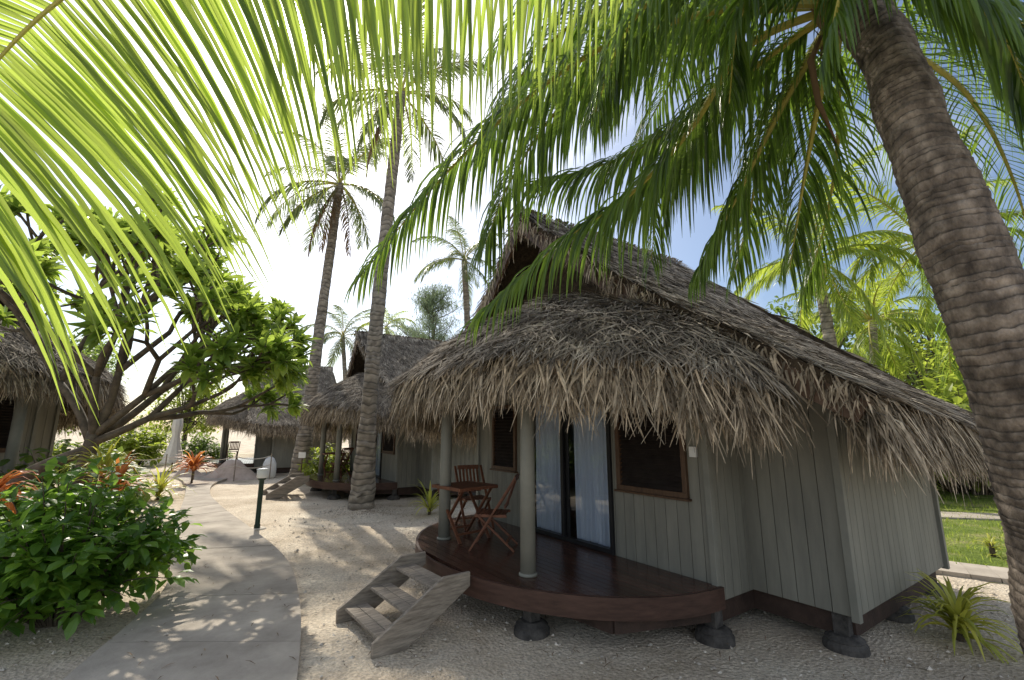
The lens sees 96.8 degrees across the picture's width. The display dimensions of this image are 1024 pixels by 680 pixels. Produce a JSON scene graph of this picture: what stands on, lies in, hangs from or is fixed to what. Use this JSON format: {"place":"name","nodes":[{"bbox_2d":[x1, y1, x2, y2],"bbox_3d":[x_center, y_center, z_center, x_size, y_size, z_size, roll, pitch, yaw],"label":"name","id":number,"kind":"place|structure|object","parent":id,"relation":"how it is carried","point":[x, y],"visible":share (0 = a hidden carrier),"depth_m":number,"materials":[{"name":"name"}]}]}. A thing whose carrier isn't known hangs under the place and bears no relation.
{"place":"outdoors","nodes":[
{"label":"outdoors","id":0,"kind":"place"},
{"bbox_2d":[62,472,300,679],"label":"path","id":1,"kind":"structure","parent":0,"point":[230,631],"depth_m":4.79,"materials":[{"name":"concrete"}]},
{"bbox_2d":[0,430,1023,679],"bbox_3d":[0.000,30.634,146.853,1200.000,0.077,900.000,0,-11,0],"label":"ground","id":2,"kind":"structure","parent":0,"point":[798,648],"depth_m":4.52,"materials":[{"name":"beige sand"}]},
{"bbox_2d":[0,470,41,520],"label":"spiky plant","id":3,"kind":"object","parent":2,"relation":"on","point":[5,479],"visible":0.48,"depth_m":6.09,"materials":[{"name":"orange plant"}]},
{"bbox_2d":[0,474,58,522],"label":"leafy shrub","id":4,"kind":"object","parent":2,"relation":"on","point":[26,489],"visible":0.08,"depth_m":7.58,"materials":[{"name":"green plant"}]},
{"bbox_2d":[52,442,71,479],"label":"leafy shrub","id":5,"kind":"object","parent":2,"relation":"on","point":[65,465],"visible":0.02,"depth_m":15.94,"materials":[{"name":"green plant"}]},
{"bbox_2d":[53,439,74,452],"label":"leafy shrub","id":6,"kind":"object","parent":2,"relation":"on","point":[59,441],"visible":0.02,"depth_m":18.75,"materials":[{"name":"green plant"}]},
{"bbox_2d":[0,282,131,473],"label":"thatched bungalow","id":7,"kind":"object","parent":2,"relation":"on","point":[33,415],"visible":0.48,"depth_m":9.98,"materials":[{"name":"plant"}]},
{"bbox_2d":[0,391,19,452],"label":"louvre window","id":8,"kind":"structure","parent":7,"relation":"in","point":[6,409],"depth_m":10.57,"materials":[{"name":"wood"}]},
{"bbox_2d":[49,321,82,348],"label":"broadleaf tree","id":9,"kind":"object","parent":2,"relation":"on","point":[78,340],"visible":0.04,"depth_m":15.94,"materials":[{"name":"green plant"}]},
{"bbox_2d":[0,438,171,516],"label":"leafy shrub","id":10,"kind":"object","parent":2,"relation":"on","point":[26,458],"visible":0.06,"depth_m":9.06,"materials":[{"name":"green plant"}]},
{"bbox_2d":[60,330,119,432],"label":"broadleaf tree","id":11,"kind":"object","parent":2,"relation":"on","point":[85,348],"visible":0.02,"depth_m":40.02,"materials":[{"name":"green plant"}]},
{"bbox_2d":[56,331,132,438],"bbox_3d":[-29.952,3.522,29.966,7.586,8.819,7.490,0,-11,0],"label":"broadleaf tree","id":12,"kind":"object","parent":2,"relation":"on","point":[94,356],"visible":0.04,"depth_m":31.37,"materials":[{"name":"green plant"}]},
{"bbox_2d":[0,453,206,640],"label":"leafy shrub","id":13,"kind":"object","parent":2,"relation":"on","point":[59,564],"visible":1,"depth_m":4.79,"materials":[{"name":"green plant"}]},
{"bbox_2d":[55,432,153,516],"bbox_3d":[-5.968,2.320,6.459,1.251,2.050,1.301,0,-11,0],"label":"spiky plant","id":14,"kind":"object","parent":2,"relation":"on","point":[108,461],"visible":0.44,"depth_m":6.54,"materials":[{"name":"orange plant"}]},
{"bbox_2d":[79,450,162,503],"bbox_3d":[-5.550,2.420,6.210,1.014,1.758,1.118,0,-11,0],"label":"spiky plant","id":15,"kind":"object","parent":2,"relation":"on","point":[123,469],"visible":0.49,"depth_m":6.32,"materials":[{"name":"orange plant"}]},
{"bbox_2d":[99,416,171,466],"bbox_3d":[-20.902,5.622,25.279,4.381,2.740,4.163,0,-11,0],"label":"leafy shrub","id":16,"kind":"object","parent":2,"relation":"on","point":[152,444],"visible":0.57,"depth_m":24.83,"materials":[{"name":"green plant"}]},
{"bbox_2d":[0,184,320,510],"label":"frangipani tree","id":17,"kind":"object","parent":2,"relation":"on","point":[280,360],"visible":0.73,"depth_m":6.91,"materials":[{"name":"green plant"}]},
{"bbox_2d":[132,463,190,501],"bbox_3d":[-10.396,4.244,13.413,1.971,1.254,1.681,0,-11,0],"label":"spiky plant","id":18,"kind":"object","parent":2,"relation":"on","point":[161,488],"visible":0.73,"depth_m":13.37,"materials":[{"name":"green plant"}]},
{"bbox_2d":[161,412,182,471],"bbox_3d":[-15.900,4.811,21.477,0.773,2.850,0.773,0,-11,0],"label":"closed parasol","id":19,"kind":"object","parent":2,"relation":"on","point":[174,448],"visible":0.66,"depth_m":21.35,"materials":[{"name":"beige fabric"}]},
{"bbox_2d":[166,466,205,479],"bbox_3d":[-13.627,5.525,19.082,1.682,0.576,1.491,-5,-12,25],"label":"sand heap","id":20,"kind":"object","parent":2,"relation":"on","point":[188,474],"visible":0.48,"depth_m":18.79,"materials":[{"name":"beige sand"}]},
{"bbox_2d":[139,371,237,450],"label":"broadleaf tree","id":21,"kind":"object","parent":2,"relation":"on","point":[190,423],"visible":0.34,"depth_m":32.94,"materials":[{"name":"green plant"}]},
{"bbox_2d":[169,450,217,482],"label":"spiky plant","id":22,"kind":"object","parent":2,"relation":"on","point":[193,463],"visible":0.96,"depth_m":16.64,"materials":[{"name":"orange plant"}]},
{"bbox_2d":[125,453,271,480],"bbox_3d":[-12.425,5.049,17.982,5.264,1.050,0.481,2,-11,-10],"label":"rope fence","id":23,"kind":"object","parent":2,"relation":"on","point":[236,456],"visible":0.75,"depth_m":18.01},
{"bbox_2d":[180,432,234,463],"bbox_3d":[-18.415,6.499,27.294,3.648,1.951,3.156,-3,-11,15],"label":"leafy shrub","id":24,"kind":"object","parent":2,"relation":"on","point":[204,444],"visible":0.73,"depth_m":26.88,"materials":[{"name":"green plant"}]},
{"bbox_2d":[204,459,256,480],"bbox_3d":[-11.657,5.375,18.915,2.809,0.806,1.764,0,-11,0],"label":"sand heap","id":25,"kind":"object","parent":2,"relation":"on","point":[244,473],"visible":0.76,"depth_m":18.54,"materials":[{"name":"beige sand"}]},
{"bbox_2d":[251,468,267,530],"bbox_3d":[-5.241,3.310,9.457,0.340,1.250,0.340,0,-11,0],"label":"path lamp","id":26,"kind":"object","parent":2,"relation":"on","point":[262,474],"visible":0.88,"depth_m":9.44,"materials":[{"name":"green metal"}]},
{"bbox_2d":[262,455,276,478],"bbox_3d":[-10.200,5.324,19.136,0.544,0.950,0.544,0,-11,0],"label":"white tank","id":27,"kind":"object","parent":2,"relation":"on","point":[273,466],"visible":0.73,"depth_m":18.99,"materials":[{"name":"plastic"}]},
{"bbox_2d":[204,365,351,472],"bbox_3d":[-11.942,3.931,23.500,6.746,5.450,8.688,6,-12,-27],"label":"thatched bungalow","id":28,"kind":"object","parent":2,"relation":"on","point":[277,439],"visible":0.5,"depth_m":20.55,"materials":[{"name":"plant"}]},
{"bbox_2d":[225,441,240,460],"bbox_3d":[-13.624,5.420,22.200,0.500,0.942,0.618,8,-14,-37],"label":"folding chair","id":29,"kind":"object","parent":28,"relation":"on","point":[233,442],"visible":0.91,"depth_m":22.10,"materials":[{"name":"brown wood"}]},
{"bbox_2d":[263,473,309,499],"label":"wooden steps","id":30,"kind":"structure","parent":2,"relation":"on","point":[285,486],"depth_m":13.78,"materials":[{"name":"wood"}]},
{"bbox_2d":[298,452,305,472],"bbox_3d":[-7.600,4.665,16.401,0.260,1.200,0.060,0,-11,0],"label":"sign","id":31,"kind":"object","parent":2,"relation":"on","point":[302,455],"visible":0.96,"depth_m":16.46,"materials":[{"name":"white plastic"}]},
{"bbox_2d":[297,442,349,475],"bbox_3d":[-6.916,4.696,17.437,2.359,1.553,2.482,-7,-13,32],"label":"leafy shrub","id":32,"kind":"object","parent":2,"relation":"on","point":[310,469],"visible":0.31,"depth_m":17.00,"materials":[{"name":"green plant"}]},
{"bbox_2d":[255,103,401,475],"bbox_3d":[-8.346,-2.209,20.088,6.637,16.387,7.238,0,-11,0],"label":"coconut palm","id":33,"kind":"object","parent":2,"relation":"on","point":[303,443],"visible":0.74,"depth_m":20.02,"materials":[{"name":"green plant"}]},
{"bbox_2d":[303,305,369,450],"bbox_3d":[-13.526,3.314,35.652,6.219,11.750,5.744,-7,-13,33],"label":"coconut palm","id":34,"kind":"object","parent":2,"relation":"on","point":[341,346],"visible":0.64,"depth_m":35.54,"materials":[{"name":"green plant"}]},
{"bbox_2d":[331,510,397,523],"bbox_3d":[-3.512,4.128,10.798,1.944,0.156,1.583,0,-11,0],"label":"sand mound","id":35,"kind":"object","parent":2,"relation":"on","point":[365,517],"visible":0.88,"depth_m":10.51,"materials":[{"name":"beige sand"}]},
{"bbox_2d":[295,330,476,500],"bbox_3d":[-3.950,2.520,16.237,6.746,5.450,8.688,8,-13,-34],"label":"thatched bungalow","id":36,"kind":"object","parent":2,"relation":"on","point":[400,469],"visible":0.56,"depth_m":13.81,"materials":[{"name":"plant"}]},
{"bbox_2d":[322,452,345,475],"bbox_3d":[-6.126,4.222,15.514,0.710,0.741,0.700,8,-13,-34],"label":"folding table","id":37,"kind":"object","parent":36,"relation":"on","point":[327,454],"visible":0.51,"depth_m":15.28,"materials":[{"name":"brown wood"}]},
{"bbox_2d":[327,447,353,477],"bbox_3d":[-5.608,4.003,14.910,0.618,0.942,0.500,-5,-12,25],"label":"folding chair","id":38,"kind":"object","parent":36,"relation":"on","point":[347,453],"visible":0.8,"depth_m":14.88,"materials":[{"name":"brown wood"}]},
{"bbox_2d":[355,424,358,447],"bbox_3d":[-5.610,3.424,16.765,0.120,1.124,0.780,8,-13,-34],"label":"louvre window","id":39,"kind":"structure","parent":36,"relation":"in","point":[357,424],"depth_m":16.97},
{"bbox_2d":[375,430,382,477],"bbox_3d":[-4.655,3.542,15.472,0.201,2.050,1.810,8,-13,-34],"label":"sliding door","id":40,"kind":"structure","parent":36,"relation":"in","point":[379,440],"depth_m":15.13,"materials":[{"name":"grey glass"}]},
{"bbox_2d":[381,429,395,454],"bbox_3d":[-3.843,2.967,14.284,0.120,1.174,1.060,8,-13,-34],"label":"louvre window","id":41,"kind":"structure","parent":36,"relation":"in","point":[387,447],"depth_m":14.21,"materials":[{"name":"brown wood"}]},
{"bbox_2d":[357,308,415,333],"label":"coconut palm","id":42,"kind":"object","parent":2,"relation":"on","point":[386,320],"visible":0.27,"depth_m":43.82,"materials":[{"name":"green plant"}]},
{"bbox_2d":[315,0,486,510],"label":"coconut palm","id":43,"kind":"object","parent":2,"relation":"on","point":[363,486],"visible":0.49,"depth_m":12.84,"materials":[{"name":"green plant"}]},
{"bbox_2d":[336,551,469,659],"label":"wooden steps","id":44,"kind":"structure","parent":2,"relation":"on","point":[411,624],"depth_m":4.68,"materials":[{"name":"grey wood"}]},
{"bbox_2d":[383,281,463,340],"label":"casuarina tree","id":45,"kind":"object","parent":2,"relation":"on","point":[427,302],"visible":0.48,"depth_m":27.31,"materials":[{"name":"green plant"}]},
{"bbox_2d":[407,481,454,514],"bbox_3d":[-1.944,3.844,11.128,1.246,0.839,1.386,4,-12,-18],"label":"spiky plant","id":46,"kind":"object","parent":2,"relation":"on","point":[430,505],"visible":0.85,"depth_m":11.00,"materials":[{"name":"green plant"}]},
{"bbox_2d":[412,216,507,330],"bbox_3d":[-2.509,-0.119,22.894,5.087,13.354,4.393,-6,-13,30],"label":"coconut palm","id":47,"kind":"object","parent":2,"relation":"on","point":[466,291],"visible":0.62,"depth_m":23.68,"materials":[{"name":"green plant"}]},
{"bbox_2d":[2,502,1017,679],"bbox_3d":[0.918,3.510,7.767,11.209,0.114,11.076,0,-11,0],"label":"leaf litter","id":48,"kind":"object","parent":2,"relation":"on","point":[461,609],"visible":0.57,"depth_m":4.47,"materials":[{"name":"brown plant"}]},
{"bbox_2d":[0,0,1023,654],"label":"coconut palm","id":49,"kind":"object","parent":2,"relation":"on","point":[966,254],"visible":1,"depth_m":2.32,"materials":[{"name":"green plant"}]},
{"bbox_2d":[382,206,992,657],"bbox_3d":[1.530,0.802,7.403,6.746,5.450,8.688,8,-13,-34],"label":"thatched bungalow","id":50,"kind":"object","parent":2,"relation":"on","point":[708,464],"visible":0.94,"depth_m":4.81,"materials":[{"name":"plant"}]},
{"bbox_2d":[432,481,497,543],"bbox_3d":[-0.699,2.502,6.668,0.710,0.741,0.700,10,-15,-42],"label":"folding table","id":51,"kind":"object","parent":50,"relation":"on","point":[462,487],"visible":0.91,"depth_m":6.58,"materials":[{"name":"brown wood"}]},
{"bbox_2d":[454,465,494,530],"bbox_3d":[-0.630,2.554,7.452,0.500,0.942,0.618,5,-12,-25],"label":"folding chair","id":52,"kind":"object","parent":50,"relation":"on","point":[465,499],"visible":0.65,"depth_m":7.59,"materials":[{"name":"brown wood"}]},
{"bbox_2d":[468,473,519,551],"bbox_3d":[-0.225,2.297,6.133,0.618,0.942,0.500,-1,-11,7],"label":"folding chair","id":53,"kind":"object","parent":50,"relation":"on","point":[491,514],"visible":1,"depth_m":5.96,"materials":[{"name":"brown wood"}]},
{"bbox_2d":[489,405,517,472],"bbox_3d":[-0.130,1.707,7.931,0.120,1.124,0.780,8,-13,-34],"label":"louvre window","id":54,"kind":"structure","parent":50,"relation":"in","point":[504,441],"depth_m":7.92,"materials":[{"name":"brown wood"}]},
{"bbox_2d":[535,393,615,554],"bbox_3d":[0.824,1.825,6.636,0.201,2.050,1.810,8,-13,-34],"label":"sliding door","id":55,"kind":"structure","parent":50,"relation":"in","point":[593,459],"depth_m":6.48,"materials":[{"name":"clear glass"}]},
{"bbox_2d":[614,404,691,501],"bbox_3d":[1.637,1.250,5.450,0.120,1.174,1.060,8,-13,-34],"label":"louvre window","id":56,"kind":"structure","parent":50,"relation":"in","point":[651,467],"depth_m":5.39,"materials":[{"name":"brown wood"}]},
{"bbox_2d":[892,568,1022,663],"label":"spiky plant","id":57,"kind":"object","parent":2,"relation":"on","point":[958,619],"visible":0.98,"depth_m":4.45,"materials":[{"name":"green plant"}]},
{"bbox_2d":[0,0,1023,429],"label":"sky","id":58,"kind":"structure","parent":0,"point":[298,283],"materials":[{"name":"white"}]},
{"bbox_2d":[941,512,1000,520],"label":"garden path","id":59,"kind":"structure","parent":0,"point":[963,515],"depth_m":10.34,"materials":[{"name":"concrete"}]},
{"bbox_2d":[937,482,1007,567],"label":"lawn","id":60,"kind":"structure","parent":0,"point":[976,554],"depth_m":8.99,"materials":[{"name":"green plant"}]},
{"bbox_2d":[711,144,921,350],"bbox_3d":[9.691,-0.152,14.266,5.963,10.063,5.610,0,-11,0],"label":"coconut palm","id":61,"kind":"object","parent":60,"relation":"on","point":[842,307],"visible":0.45,"depth_m":14.25,"materials":[{"name":"green plant"}]},
{"bbox_2d":[767,289,901,371],"bbox_3d":[19.879,2.083,30.098,10.115,11.759,9.986,-8,-13,35],"label":"broadleaf tree","id":62,"kind":"object","parent":60,"relation":"on","point":[778,309],"visible":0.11,"depth_m":29.09,"materials":[{"name":"green plant"}]},
{"bbox_2d":[775,257,950,380],"bbox_3d":[15.187,1.417,19.472,6.518,9.137,6.852,-9,-14,40],"label":"coconut palm","id":63,"kind":"object","parent":60,"relation":"on","point":[873,347],"visible":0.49,"depth_m":19.43,"materials":[{"name":"green plant"}]},
{"bbox_2d":[854,302,968,404],"bbox_3d":[34.128,2.316,36.313,11.801,13.719,11.651,-5,-12,26],"label":"broadleaf tree","id":64,"kind":"object","parent":60,"relation":"on","point":[930,337],"visible":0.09,"depth_m":35.32,"materials":[{"name":"green plant"}]},
{"bbox_2d":[800,125,1023,332],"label":"coconut palm","id":65,"kind":"object","parent":60,"relation":"on","point":[871,271],"visible":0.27,"depth_m":15.69,"materials":[{"name":"green plant"}]},
{"bbox_2d":[865,318,964,400],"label":"broadleaf tree","id":66,"kind":"object","parent":60,"relation":"on","point":[908,380],"visible":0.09,"depth_m":30.26,"materials":[{"name":"green plant"}]},
{"bbox_2d":[900,344,968,408],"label":"broadleaf tree","id":67,"kind":"object","parent":60,"relation":"on","point":[942,364],"visible":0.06,"depth_m":21.10,"materials":[{"name":"green plant"}]},
{"bbox_2d":[900,370,993,494],"bbox_3d":[14.416,2.963,14.911,6.425,4.018,6.106,-4,-12,18],"label":"leafy shrub","id":68,"kind":"object","parent":60,"relation":"on","point":[951,398],"visible":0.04,"depth_m":14.77,"materials":[{"name":"green plant"}]},
{"bbox_2d":[971,533,1006,558],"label":"spiky plant","id":69,"kind":"object","parent":60,"relation":"on","point":[990,543],"visible":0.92,"depth_m":7.25,"materials":[{"name":"green plant"}]},
{"bbox_2d":[936,561,1008,583],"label":"garden path","id":70,"kind":"structure","parent":0,"point":[994,574],"depth_m":6.38,"materials":[{"name":"concrete"}]}
]}

